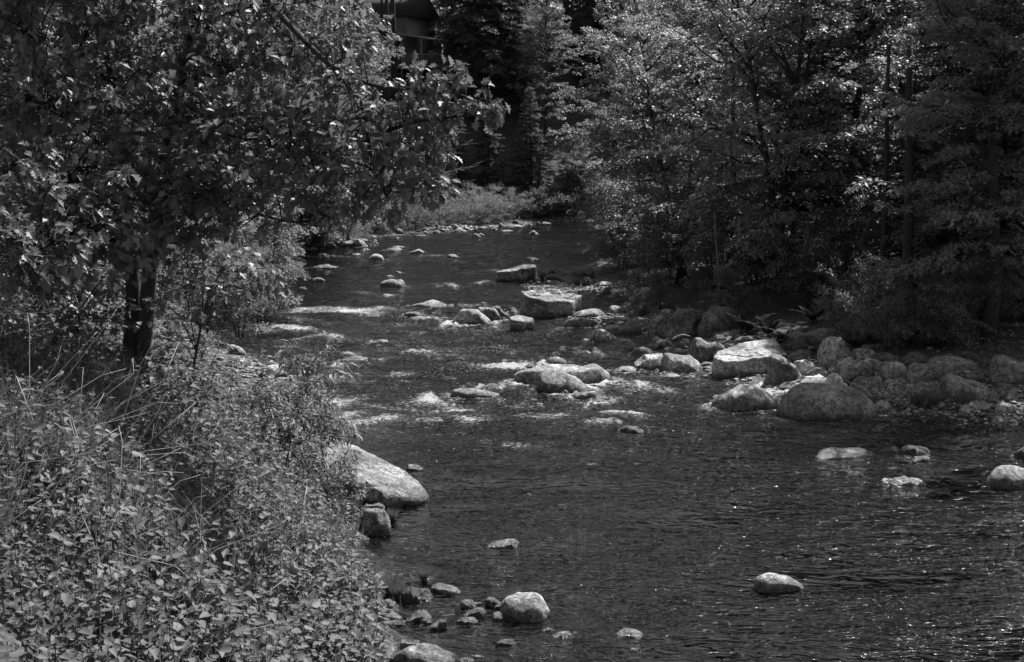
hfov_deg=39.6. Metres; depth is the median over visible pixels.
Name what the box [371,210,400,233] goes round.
bank bush
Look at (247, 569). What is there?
knotweed shoot
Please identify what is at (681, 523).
water
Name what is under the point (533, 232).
rock
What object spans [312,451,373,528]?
sapling
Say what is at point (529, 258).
rock
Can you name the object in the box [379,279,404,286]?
rock
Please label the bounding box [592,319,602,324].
rock
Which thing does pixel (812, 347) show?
fern
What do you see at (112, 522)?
dead stalks
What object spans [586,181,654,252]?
shrub
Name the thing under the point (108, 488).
grass
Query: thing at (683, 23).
maple tree
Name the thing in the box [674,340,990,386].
gravel
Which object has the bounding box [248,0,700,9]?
sky
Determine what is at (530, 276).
grass tuft
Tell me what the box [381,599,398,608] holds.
rock
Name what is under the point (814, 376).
rock
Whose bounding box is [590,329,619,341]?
boulder
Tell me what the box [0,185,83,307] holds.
shrub
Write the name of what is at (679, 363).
boulder
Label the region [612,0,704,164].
birch tree
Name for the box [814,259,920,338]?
shrub
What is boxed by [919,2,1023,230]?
hemlock tree
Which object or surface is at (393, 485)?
boulder
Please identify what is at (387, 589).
grass tuft
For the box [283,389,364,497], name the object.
sapling
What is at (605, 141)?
maple tree
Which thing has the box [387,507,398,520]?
grass tuft
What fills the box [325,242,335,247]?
rock
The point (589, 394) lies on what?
rock
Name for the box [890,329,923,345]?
fern
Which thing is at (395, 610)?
rock
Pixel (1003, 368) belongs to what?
boulder
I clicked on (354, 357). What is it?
rock
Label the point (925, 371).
boulder
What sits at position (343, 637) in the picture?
knotweed thicket
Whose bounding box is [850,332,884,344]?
fern
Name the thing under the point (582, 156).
maple tree
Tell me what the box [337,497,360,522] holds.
grass tuft
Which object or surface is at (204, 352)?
sapling
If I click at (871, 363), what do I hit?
rock
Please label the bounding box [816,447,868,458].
rock
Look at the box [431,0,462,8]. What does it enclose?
forest tree
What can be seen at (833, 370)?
rock
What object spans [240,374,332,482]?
sapling
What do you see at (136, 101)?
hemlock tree
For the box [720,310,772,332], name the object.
fern
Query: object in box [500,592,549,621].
boulder
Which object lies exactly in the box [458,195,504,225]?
bank bush
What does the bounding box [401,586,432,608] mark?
boulder
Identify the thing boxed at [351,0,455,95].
cabin
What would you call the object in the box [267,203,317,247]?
shrub
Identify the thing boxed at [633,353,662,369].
boulder
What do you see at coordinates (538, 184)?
bare trunk
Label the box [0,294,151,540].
grass
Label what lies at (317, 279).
rock
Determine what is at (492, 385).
rock
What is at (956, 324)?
shrub
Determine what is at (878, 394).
rock
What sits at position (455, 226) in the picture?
rock
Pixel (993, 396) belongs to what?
rock
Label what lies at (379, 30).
window
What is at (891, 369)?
boulder
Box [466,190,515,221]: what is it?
bank bush
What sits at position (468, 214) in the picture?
bank bush
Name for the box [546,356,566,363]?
rock
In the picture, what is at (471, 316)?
boulder
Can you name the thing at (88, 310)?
maple sapling
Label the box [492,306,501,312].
rock
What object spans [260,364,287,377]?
rock
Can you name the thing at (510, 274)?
boulder
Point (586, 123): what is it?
maple tree
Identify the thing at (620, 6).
hemlock tree
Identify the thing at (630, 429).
rock
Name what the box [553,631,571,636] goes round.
rock
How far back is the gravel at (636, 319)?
45.91 m
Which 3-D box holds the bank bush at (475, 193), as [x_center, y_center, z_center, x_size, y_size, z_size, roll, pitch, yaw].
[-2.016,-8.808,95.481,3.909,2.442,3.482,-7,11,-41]
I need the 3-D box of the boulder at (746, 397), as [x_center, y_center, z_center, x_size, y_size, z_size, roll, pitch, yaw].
[5.171,1.540,31.494,1.475,0.707,1.138,0,8,2]
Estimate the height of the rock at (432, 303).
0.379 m
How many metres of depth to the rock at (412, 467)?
25.61 m
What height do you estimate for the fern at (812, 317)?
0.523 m
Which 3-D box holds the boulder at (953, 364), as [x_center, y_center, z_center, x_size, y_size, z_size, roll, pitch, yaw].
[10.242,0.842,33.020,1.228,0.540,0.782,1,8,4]
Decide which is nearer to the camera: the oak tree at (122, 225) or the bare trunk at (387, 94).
the oak tree at (122, 225)
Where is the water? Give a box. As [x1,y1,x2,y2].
[187,221,1023,661]
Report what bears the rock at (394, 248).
on the water
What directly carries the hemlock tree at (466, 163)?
on the ground at (780, 305)
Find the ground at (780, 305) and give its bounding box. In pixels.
[0,9,1023,661]
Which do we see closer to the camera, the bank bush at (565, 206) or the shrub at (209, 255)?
the shrub at (209, 255)
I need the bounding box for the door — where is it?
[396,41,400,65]
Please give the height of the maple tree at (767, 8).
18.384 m
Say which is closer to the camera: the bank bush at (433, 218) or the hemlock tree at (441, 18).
the bank bush at (433, 218)
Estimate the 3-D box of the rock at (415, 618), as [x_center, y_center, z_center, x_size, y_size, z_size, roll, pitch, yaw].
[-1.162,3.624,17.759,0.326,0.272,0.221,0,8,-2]
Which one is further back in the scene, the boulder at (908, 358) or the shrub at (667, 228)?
the shrub at (667, 228)
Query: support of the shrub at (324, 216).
on the ground at (780, 305)
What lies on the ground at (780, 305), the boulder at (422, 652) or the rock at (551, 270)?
the boulder at (422, 652)
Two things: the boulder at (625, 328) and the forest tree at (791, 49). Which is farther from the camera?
the forest tree at (791, 49)
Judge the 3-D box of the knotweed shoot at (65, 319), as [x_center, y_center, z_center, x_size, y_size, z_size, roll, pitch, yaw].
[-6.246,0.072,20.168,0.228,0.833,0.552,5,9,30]
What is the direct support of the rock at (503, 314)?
on the water
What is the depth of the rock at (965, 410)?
30.38 m
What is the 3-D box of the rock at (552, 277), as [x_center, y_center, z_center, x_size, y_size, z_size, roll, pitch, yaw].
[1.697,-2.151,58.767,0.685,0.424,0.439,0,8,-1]
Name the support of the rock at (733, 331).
on the ground at (780, 305)
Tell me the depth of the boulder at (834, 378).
32.74 m
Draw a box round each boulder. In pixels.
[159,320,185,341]
[291,426,428,513]
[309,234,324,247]
[358,508,390,544]
[390,643,454,661]
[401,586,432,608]
[451,388,498,397]
[452,309,490,324]
[478,307,500,320]
[496,263,536,281]
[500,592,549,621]
[510,315,533,330]
[514,363,609,384]
[520,290,581,317]
[536,368,588,393]
[563,317,595,327]
[570,267,593,279]
[572,308,606,318]
[576,211,585,218]
[582,277,592,285]
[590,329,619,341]
[603,322,640,336]
[608,305,627,312]
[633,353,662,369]
[653,315,666,324]
[658,308,702,339]
[660,353,702,375]
[688,337,725,362]
[697,311,728,336]
[706,306,743,329]
[711,384,777,410]
[712,338,786,381]
[754,573,803,592]
[763,354,800,385]
[776,382,875,420]
[777,328,849,349]
[779,377,826,392]
[787,349,810,361]
[817,336,855,367]
[824,373,846,384]
[838,359,868,380]
[847,365,874,381]
[850,383,875,402]
[870,352,899,361]
[874,400,897,412]
[877,360,906,378]
[900,351,928,365]
[906,363,949,380]
[928,355,979,373]
[937,373,990,401]
[955,351,980,360]
[958,400,993,409]
[986,465,1023,489]
[989,354,1023,383]
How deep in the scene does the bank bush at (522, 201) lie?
96.94 m
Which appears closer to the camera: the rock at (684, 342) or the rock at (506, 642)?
the rock at (506, 642)
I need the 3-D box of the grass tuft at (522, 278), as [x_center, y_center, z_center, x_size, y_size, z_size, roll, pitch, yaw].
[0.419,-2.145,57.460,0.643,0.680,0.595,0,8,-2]
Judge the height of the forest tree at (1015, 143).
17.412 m
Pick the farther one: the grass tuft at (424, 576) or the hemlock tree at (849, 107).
the hemlock tree at (849, 107)
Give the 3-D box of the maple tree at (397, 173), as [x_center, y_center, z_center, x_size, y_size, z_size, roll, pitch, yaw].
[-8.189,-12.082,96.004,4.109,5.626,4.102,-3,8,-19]
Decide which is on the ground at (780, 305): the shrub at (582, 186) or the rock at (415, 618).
the shrub at (582, 186)
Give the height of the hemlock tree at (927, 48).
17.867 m
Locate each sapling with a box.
[0,227,174,343]
[32,231,166,340]
[121,205,306,387]
[165,307,233,399]
[192,354,263,429]
[225,372,289,441]
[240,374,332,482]
[246,368,332,457]
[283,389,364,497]
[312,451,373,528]
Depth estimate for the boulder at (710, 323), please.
40.98 m
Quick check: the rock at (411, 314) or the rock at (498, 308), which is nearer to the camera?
the rock at (411, 314)
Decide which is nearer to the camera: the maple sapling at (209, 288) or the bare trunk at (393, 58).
the maple sapling at (209, 288)
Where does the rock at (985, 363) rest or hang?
on the ground at (780, 305)
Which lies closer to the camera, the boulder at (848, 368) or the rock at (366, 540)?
the rock at (366, 540)
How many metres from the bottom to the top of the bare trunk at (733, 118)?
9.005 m
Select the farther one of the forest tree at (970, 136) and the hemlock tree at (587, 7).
the hemlock tree at (587, 7)
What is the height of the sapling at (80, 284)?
2.484 m
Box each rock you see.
[228,344,245,355]
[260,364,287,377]
[312,277,324,281]
[314,264,338,268]
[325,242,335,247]
[342,240,353,246]
[344,355,361,359]
[349,534,369,549]
[352,239,367,246]
[360,502,384,514]
[368,254,383,259]
[376,339,387,342]
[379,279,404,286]
[379,585,386,597]
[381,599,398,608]
[383,613,402,623]
[385,608,399,614]
[387,247,401,249]
[387,620,405,634]
[396,228,403,233]
[399,639,419,650]
[404,311,421,316]
[406,610,431,630]
[407,464,424,470]
[410,249,423,252]
[410,316,425,319]
[411,300,447,306]
[420,618,431,634]
[428,619,446,636]
[431,583,460,593]
[451,224,458,229]
[455,228,465,231]
[456,617,477,624]
[458,657,473,661]
[460,599,480,608]
[463,607,486,617]
[485,383,499,387]
[485,597,500,606]
[487,539,518,548]
[491,611,507,621]
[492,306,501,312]
[494,604,500,609]
[495,639,515,645]
[499,311,509,316]
[509,225,522,227]
[525,256,538,259]
[529,230,537,234]
[543,627,552,630]
[545,280,564,284]
[546,274,560,279]
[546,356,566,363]
[548,268,554,273]
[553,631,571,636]
[567,347,589,351]
[575,391,599,398]
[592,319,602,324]
[593,399,610,402]
[594,281,612,286]
[596,418,613,422]
[603,287,612,293]
[615,366,635,371]
[616,628,642,637]
[620,425,642,433]
[632,347,653,354]
[647,344,657,350]
[654,339,672,351]
[659,309,670,313]
[663,347,675,352]
[666,373,680,376]
[671,348,684,353]
[679,338,689,347]
[701,362,710,365]
[713,329,740,335]
[713,334,732,340]
[733,336,755,344]
[771,388,782,395]
[793,360,814,374]
[797,374,823,378]
[806,366,827,375]
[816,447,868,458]
[827,367,839,374]
[834,356,851,367]
[852,376,883,389]
[853,348,875,357]
[860,344,871,348]
[864,358,879,367]
[875,390,882,398]
[883,446,898,452]
[888,476,922,485]
[899,445,929,455]
[913,455,929,462]
[958,407,979,413]
[962,369,988,381]
[977,359,990,367]
[989,391,998,401]
[994,402,1017,413]
[995,383,1016,396]
[1006,393,1015,398]
[1014,446,1023,458]
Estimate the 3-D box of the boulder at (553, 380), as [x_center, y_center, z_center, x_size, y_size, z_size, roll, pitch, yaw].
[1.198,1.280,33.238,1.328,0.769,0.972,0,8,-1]
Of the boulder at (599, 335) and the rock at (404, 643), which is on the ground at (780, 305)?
the rock at (404, 643)
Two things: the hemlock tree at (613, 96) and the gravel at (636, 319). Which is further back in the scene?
the hemlock tree at (613, 96)
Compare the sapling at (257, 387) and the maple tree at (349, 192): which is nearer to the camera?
the sapling at (257, 387)
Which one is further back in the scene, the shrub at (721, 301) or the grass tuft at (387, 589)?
the shrub at (721, 301)
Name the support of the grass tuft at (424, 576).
on the ground at (780, 305)
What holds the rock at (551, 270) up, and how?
on the water
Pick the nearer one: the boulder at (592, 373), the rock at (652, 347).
the boulder at (592, 373)
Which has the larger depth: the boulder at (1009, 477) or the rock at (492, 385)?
the rock at (492, 385)
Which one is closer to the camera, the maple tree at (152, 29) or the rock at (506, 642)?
the rock at (506, 642)
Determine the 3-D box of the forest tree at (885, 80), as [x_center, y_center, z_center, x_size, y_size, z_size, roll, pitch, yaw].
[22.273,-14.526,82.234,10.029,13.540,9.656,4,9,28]
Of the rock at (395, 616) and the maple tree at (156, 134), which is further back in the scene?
the maple tree at (156, 134)
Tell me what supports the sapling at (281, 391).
on the ground at (780, 305)
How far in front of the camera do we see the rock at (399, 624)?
17.52 m
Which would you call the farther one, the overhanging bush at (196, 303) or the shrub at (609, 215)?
the shrub at (609, 215)
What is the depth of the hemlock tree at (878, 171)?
66.59 m
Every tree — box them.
[0,0,163,249]
[0,0,182,327]
[0,0,211,234]
[0,0,510,383]
[6,2,147,212]
[13,0,202,326]
[72,0,284,277]
[126,10,192,168]
[167,1,292,258]
[202,50,340,254]
[210,0,415,246]
[249,0,305,108]
[285,6,405,198]
[290,0,371,164]
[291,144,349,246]
[318,131,377,229]
[379,129,416,187]
[413,122,450,198]
[426,0,512,44]
[426,0,523,124]
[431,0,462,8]
[443,0,551,117]
[443,108,482,201]
[462,0,543,9]
[465,89,517,210]
[502,0,562,9]
[505,86,555,209]
[506,0,581,154]
[540,0,635,83]
[545,0,743,222]
[549,126,608,206]
[555,0,585,8]
[561,0,568,22]
[574,14,778,277]
[575,48,689,206]
[580,0,676,14]
[606,2,671,121]
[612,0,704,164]
[628,0,924,289]
[634,0,804,227]
[644,3,790,218]
[674,0,772,114]
[690,0,856,215]
[737,0,976,256]
[746,22,886,284]
[758,1,851,193]
[761,7,828,122]
[781,0,950,236]
[808,8,965,181]
[831,45,978,308]
[837,1,974,218]
[844,0,1023,343]
[848,0,1023,282]
[860,0,1023,318]
[874,128,1008,294]
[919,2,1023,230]
[966,26,1023,153]
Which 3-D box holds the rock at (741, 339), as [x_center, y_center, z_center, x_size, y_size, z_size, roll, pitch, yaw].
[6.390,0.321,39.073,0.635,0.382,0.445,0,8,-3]
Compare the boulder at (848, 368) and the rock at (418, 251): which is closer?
the boulder at (848, 368)
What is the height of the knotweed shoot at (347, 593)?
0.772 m
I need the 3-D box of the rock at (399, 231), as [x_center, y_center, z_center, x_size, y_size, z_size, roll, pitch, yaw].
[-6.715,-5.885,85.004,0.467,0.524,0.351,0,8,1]
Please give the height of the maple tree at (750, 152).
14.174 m
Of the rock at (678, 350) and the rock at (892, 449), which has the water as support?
the rock at (892, 449)
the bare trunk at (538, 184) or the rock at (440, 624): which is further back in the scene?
the bare trunk at (538, 184)
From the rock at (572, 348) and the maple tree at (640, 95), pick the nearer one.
the rock at (572, 348)
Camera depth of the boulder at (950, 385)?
30.87 m
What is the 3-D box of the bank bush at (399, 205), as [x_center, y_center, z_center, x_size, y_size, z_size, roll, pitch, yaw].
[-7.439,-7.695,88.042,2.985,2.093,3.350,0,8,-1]
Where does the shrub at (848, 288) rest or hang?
on the ground at (780, 305)
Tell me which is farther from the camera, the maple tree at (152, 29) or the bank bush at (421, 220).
the bank bush at (421, 220)
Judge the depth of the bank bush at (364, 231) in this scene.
82.41 m
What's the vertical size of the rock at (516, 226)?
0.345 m
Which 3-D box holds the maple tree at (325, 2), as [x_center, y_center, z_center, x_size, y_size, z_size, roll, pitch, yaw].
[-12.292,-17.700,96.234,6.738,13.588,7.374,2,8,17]
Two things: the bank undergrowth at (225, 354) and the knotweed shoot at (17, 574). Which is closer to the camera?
the knotweed shoot at (17, 574)
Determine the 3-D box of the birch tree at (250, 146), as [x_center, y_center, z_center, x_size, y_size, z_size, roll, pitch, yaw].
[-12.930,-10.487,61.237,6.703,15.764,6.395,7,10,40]
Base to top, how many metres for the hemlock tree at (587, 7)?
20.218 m
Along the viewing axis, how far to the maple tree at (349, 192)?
85.55 m
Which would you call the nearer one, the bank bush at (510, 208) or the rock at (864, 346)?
the rock at (864, 346)
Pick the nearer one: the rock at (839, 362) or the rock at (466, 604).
the rock at (466, 604)
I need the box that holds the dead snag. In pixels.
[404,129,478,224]
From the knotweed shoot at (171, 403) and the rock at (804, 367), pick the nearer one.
the knotweed shoot at (171, 403)
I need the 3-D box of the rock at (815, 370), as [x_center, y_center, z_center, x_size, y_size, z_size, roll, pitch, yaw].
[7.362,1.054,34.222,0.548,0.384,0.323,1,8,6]
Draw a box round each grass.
[0,286,395,661]
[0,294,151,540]
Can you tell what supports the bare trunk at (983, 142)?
on the ground at (780, 305)
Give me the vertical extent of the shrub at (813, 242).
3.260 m
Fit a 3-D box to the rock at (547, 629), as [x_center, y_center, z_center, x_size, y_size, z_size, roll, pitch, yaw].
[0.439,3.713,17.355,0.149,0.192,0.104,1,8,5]
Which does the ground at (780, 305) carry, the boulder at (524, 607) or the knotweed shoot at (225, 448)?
the knotweed shoot at (225, 448)
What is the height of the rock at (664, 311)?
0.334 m
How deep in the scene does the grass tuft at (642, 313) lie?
46.48 m
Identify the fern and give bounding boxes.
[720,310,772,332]
[738,315,789,334]
[753,330,791,343]
[763,327,810,338]
[791,304,828,322]
[801,335,819,353]
[838,333,872,348]
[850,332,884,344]
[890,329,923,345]
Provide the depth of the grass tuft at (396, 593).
18.45 m
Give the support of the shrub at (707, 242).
on the ground at (780, 305)
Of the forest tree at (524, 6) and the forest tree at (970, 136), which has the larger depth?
the forest tree at (524, 6)
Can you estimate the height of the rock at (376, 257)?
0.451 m
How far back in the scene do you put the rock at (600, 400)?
31.98 m
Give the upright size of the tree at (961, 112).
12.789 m
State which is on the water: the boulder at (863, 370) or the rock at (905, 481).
the rock at (905, 481)
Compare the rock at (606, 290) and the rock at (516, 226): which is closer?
the rock at (606, 290)
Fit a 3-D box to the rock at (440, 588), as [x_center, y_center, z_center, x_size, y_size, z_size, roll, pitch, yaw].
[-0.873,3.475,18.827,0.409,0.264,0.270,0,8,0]
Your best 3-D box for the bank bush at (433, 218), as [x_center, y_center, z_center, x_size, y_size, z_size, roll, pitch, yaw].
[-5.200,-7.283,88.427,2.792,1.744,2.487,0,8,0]
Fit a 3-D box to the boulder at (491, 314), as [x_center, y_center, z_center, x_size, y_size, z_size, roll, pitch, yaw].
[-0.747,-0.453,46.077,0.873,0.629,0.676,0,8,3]
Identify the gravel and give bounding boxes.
[200,354,310,385]
[275,223,494,251]
[519,276,650,294]
[588,306,689,334]
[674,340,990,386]
[848,367,1023,427]
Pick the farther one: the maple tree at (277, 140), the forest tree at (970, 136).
the maple tree at (277, 140)
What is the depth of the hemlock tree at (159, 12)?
80.03 m
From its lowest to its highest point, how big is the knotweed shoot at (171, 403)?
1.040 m
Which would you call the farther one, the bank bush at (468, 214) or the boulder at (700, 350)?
the bank bush at (468, 214)
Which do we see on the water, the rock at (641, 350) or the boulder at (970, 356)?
the rock at (641, 350)
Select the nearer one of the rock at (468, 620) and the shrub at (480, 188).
the rock at (468, 620)
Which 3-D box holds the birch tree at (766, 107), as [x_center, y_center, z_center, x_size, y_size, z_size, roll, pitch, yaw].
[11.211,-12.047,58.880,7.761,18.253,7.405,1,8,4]
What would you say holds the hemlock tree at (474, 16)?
on the ground at (780, 305)
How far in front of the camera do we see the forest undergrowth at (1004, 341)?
37.26 m
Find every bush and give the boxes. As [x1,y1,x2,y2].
[158,240,310,337]
[160,244,252,342]
[177,199,346,312]
[229,339,371,446]
[345,220,361,238]
[352,220,373,236]
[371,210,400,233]
[378,206,416,231]
[383,197,414,211]
[400,193,444,222]
[405,206,439,228]
[408,203,448,226]
[430,202,471,225]
[441,190,483,220]
[448,198,491,224]
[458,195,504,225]
[461,182,503,216]
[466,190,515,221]
[489,191,528,219]
[502,184,547,218]
[512,185,561,218]
[529,190,572,216]
[547,192,583,215]
[577,191,605,213]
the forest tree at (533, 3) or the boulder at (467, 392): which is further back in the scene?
the forest tree at (533, 3)
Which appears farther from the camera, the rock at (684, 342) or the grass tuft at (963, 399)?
the rock at (684, 342)
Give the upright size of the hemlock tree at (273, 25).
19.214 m
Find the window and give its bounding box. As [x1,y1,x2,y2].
[378,22,389,39]
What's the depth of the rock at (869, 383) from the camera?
32.33 m
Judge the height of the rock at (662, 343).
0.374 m
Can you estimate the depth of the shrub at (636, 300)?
46.74 m
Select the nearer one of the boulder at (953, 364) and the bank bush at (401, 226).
the boulder at (953, 364)
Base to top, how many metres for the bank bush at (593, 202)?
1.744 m
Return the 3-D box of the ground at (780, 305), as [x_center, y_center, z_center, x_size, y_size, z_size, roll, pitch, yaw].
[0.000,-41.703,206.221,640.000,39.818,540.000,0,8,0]
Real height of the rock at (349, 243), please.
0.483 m
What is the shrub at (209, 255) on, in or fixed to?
on the ground at (780, 305)
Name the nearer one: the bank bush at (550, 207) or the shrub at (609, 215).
the shrub at (609, 215)
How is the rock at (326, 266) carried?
in the water
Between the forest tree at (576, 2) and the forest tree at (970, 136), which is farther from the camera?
the forest tree at (576, 2)
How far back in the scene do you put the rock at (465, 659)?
16.28 m
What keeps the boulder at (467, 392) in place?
in the water
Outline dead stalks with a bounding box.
[0,310,366,642]
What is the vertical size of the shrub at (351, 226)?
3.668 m
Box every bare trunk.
[372,0,394,103]
[385,0,396,103]
[390,0,396,105]
[529,135,542,196]
[692,208,740,305]
[712,35,747,273]
[847,45,915,305]
[899,36,946,319]
[951,2,988,281]
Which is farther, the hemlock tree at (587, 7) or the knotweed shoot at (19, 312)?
the hemlock tree at (587, 7)
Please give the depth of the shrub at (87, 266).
35.96 m
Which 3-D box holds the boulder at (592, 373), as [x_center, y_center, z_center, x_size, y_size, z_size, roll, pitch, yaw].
[1.230,1.100,34.712,2.362,0.573,1.015,0,8,-3]
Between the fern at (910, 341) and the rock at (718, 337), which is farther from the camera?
the rock at (718, 337)
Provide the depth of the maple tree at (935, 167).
41.99 m
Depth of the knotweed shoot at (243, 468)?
16.08 m
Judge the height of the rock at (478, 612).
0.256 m
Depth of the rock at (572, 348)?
39.47 m
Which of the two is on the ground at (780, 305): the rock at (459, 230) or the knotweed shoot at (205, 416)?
the knotweed shoot at (205, 416)
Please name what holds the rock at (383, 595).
on the ground at (780, 305)
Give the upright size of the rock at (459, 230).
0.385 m
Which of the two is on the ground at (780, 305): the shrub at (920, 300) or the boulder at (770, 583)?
the shrub at (920, 300)
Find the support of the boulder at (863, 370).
on the ground at (780, 305)
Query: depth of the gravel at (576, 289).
55.48 m
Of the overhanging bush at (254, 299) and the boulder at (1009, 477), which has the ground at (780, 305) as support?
the overhanging bush at (254, 299)
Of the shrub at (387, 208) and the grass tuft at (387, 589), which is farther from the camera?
the shrub at (387, 208)
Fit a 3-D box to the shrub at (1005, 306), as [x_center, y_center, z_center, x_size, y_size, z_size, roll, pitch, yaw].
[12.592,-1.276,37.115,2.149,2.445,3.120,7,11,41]
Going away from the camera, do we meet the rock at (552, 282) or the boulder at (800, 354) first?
the boulder at (800, 354)
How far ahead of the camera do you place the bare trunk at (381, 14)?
110.78 m
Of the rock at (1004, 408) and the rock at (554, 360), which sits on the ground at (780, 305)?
the rock at (1004, 408)
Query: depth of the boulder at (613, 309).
47.68 m
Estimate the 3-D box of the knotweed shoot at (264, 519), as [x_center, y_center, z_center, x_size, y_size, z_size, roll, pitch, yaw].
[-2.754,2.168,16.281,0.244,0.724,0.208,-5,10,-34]
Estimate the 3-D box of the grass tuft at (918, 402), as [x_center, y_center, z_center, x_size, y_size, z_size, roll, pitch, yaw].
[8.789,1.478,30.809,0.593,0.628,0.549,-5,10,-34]
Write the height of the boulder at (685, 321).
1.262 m
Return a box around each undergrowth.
[88,176,605,412]
[707,213,1023,360]
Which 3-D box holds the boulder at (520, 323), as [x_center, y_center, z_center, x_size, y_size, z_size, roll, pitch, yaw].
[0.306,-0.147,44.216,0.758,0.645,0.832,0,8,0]
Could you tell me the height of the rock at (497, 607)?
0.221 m
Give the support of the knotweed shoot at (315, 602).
on the ground at (780, 305)
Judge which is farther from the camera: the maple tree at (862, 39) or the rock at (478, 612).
the maple tree at (862, 39)
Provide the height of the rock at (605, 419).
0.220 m
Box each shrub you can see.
[0,177,148,327]
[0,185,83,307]
[53,203,197,324]
[157,247,195,313]
[173,215,237,291]
[190,194,288,264]
[225,154,308,256]
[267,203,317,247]
[289,175,355,247]
[319,188,371,240]
[359,179,399,229]
[394,182,442,218]
[440,182,472,210]
[466,185,502,213]
[528,172,574,207]
[542,170,651,267]
[549,167,591,202]
[571,172,605,205]
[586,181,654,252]
[589,159,718,273]
[595,193,671,246]
[611,284,664,316]
[614,155,735,285]
[624,266,685,309]
[669,166,776,293]
[699,171,812,283]
[699,262,775,315]
[732,208,878,307]
[788,179,902,286]
[810,276,882,332]
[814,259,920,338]
[833,288,924,353]
[847,252,968,347]
[895,273,1023,347]
[901,267,976,325]
[928,266,1023,323]
[945,236,1023,329]
[959,218,1023,302]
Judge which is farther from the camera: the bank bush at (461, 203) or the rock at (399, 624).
the bank bush at (461, 203)
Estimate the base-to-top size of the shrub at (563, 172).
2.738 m
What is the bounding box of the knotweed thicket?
[0,276,398,661]
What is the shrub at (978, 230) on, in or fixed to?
on the ground at (780, 305)
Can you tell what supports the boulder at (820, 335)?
on the ground at (780, 305)
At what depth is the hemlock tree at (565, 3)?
123.08 m
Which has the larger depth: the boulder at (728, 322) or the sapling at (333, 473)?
the boulder at (728, 322)
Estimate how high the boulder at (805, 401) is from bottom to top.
1.017 m
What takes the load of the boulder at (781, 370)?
on the ground at (780, 305)
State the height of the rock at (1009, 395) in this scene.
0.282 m
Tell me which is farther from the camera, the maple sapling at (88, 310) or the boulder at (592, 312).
the boulder at (592, 312)
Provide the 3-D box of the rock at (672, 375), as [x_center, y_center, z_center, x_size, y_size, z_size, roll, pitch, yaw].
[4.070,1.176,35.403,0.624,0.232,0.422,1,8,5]
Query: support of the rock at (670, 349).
on the ground at (780, 305)
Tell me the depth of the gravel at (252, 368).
35.85 m
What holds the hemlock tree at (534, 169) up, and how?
on the ground at (780, 305)
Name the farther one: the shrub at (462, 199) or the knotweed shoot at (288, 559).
the shrub at (462, 199)
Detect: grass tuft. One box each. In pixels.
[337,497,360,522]
[379,571,401,600]
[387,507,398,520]
[388,580,405,604]
[413,563,434,580]
[517,270,527,282]
[525,270,534,280]
[538,269,548,279]
[573,277,581,285]
[637,307,648,315]
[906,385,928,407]
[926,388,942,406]
[957,390,974,404]
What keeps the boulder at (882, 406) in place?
on the ground at (780, 305)
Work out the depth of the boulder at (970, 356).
33.66 m
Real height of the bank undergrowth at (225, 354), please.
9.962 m
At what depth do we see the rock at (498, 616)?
17.72 m
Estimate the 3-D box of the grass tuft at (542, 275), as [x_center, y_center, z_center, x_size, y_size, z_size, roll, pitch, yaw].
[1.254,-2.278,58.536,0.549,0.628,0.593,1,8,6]
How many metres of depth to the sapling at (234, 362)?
23.29 m
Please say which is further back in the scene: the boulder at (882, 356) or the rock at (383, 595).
the boulder at (882, 356)
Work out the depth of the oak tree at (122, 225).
17.78 m
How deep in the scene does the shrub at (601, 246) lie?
61.62 m
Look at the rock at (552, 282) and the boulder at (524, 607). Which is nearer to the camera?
the boulder at (524, 607)
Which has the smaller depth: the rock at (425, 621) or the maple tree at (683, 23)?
the rock at (425, 621)
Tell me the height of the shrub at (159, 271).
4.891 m
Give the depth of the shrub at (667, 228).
51.86 m
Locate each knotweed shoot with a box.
[0,510,37,627]
[8,295,25,344]
[46,532,74,647]
[54,309,80,341]
[119,588,146,653]
[162,380,183,461]
[188,379,233,447]
[219,442,235,488]
[224,453,249,517]
[236,554,256,624]
[260,488,278,548]
[261,530,312,607]
[296,584,325,638]
[344,592,360,641]
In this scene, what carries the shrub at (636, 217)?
on the ground at (780, 305)
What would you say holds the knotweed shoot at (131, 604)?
on the ground at (780, 305)
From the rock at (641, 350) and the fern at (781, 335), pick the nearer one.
the fern at (781, 335)
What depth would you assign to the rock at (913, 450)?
26.66 m
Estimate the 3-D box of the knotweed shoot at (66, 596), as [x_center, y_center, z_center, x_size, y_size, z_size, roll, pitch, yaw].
[-3.479,2.030,11.104,0.189,0.954,0.213,3,9,23]
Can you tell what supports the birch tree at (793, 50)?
on the ground at (780, 305)
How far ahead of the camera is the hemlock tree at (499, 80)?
110.91 m
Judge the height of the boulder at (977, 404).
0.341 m
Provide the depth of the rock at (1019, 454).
26.53 m
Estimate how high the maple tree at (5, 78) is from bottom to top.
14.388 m
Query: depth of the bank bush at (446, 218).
89.75 m
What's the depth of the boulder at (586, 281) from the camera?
55.59 m
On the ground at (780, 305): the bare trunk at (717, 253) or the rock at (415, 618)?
the bare trunk at (717, 253)
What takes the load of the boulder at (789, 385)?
on the ground at (780, 305)
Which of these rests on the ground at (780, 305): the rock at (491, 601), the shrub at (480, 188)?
the shrub at (480, 188)
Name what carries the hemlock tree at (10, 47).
on the ground at (780, 305)
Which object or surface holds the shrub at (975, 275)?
on the ground at (780, 305)
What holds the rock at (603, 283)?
on the ground at (780, 305)

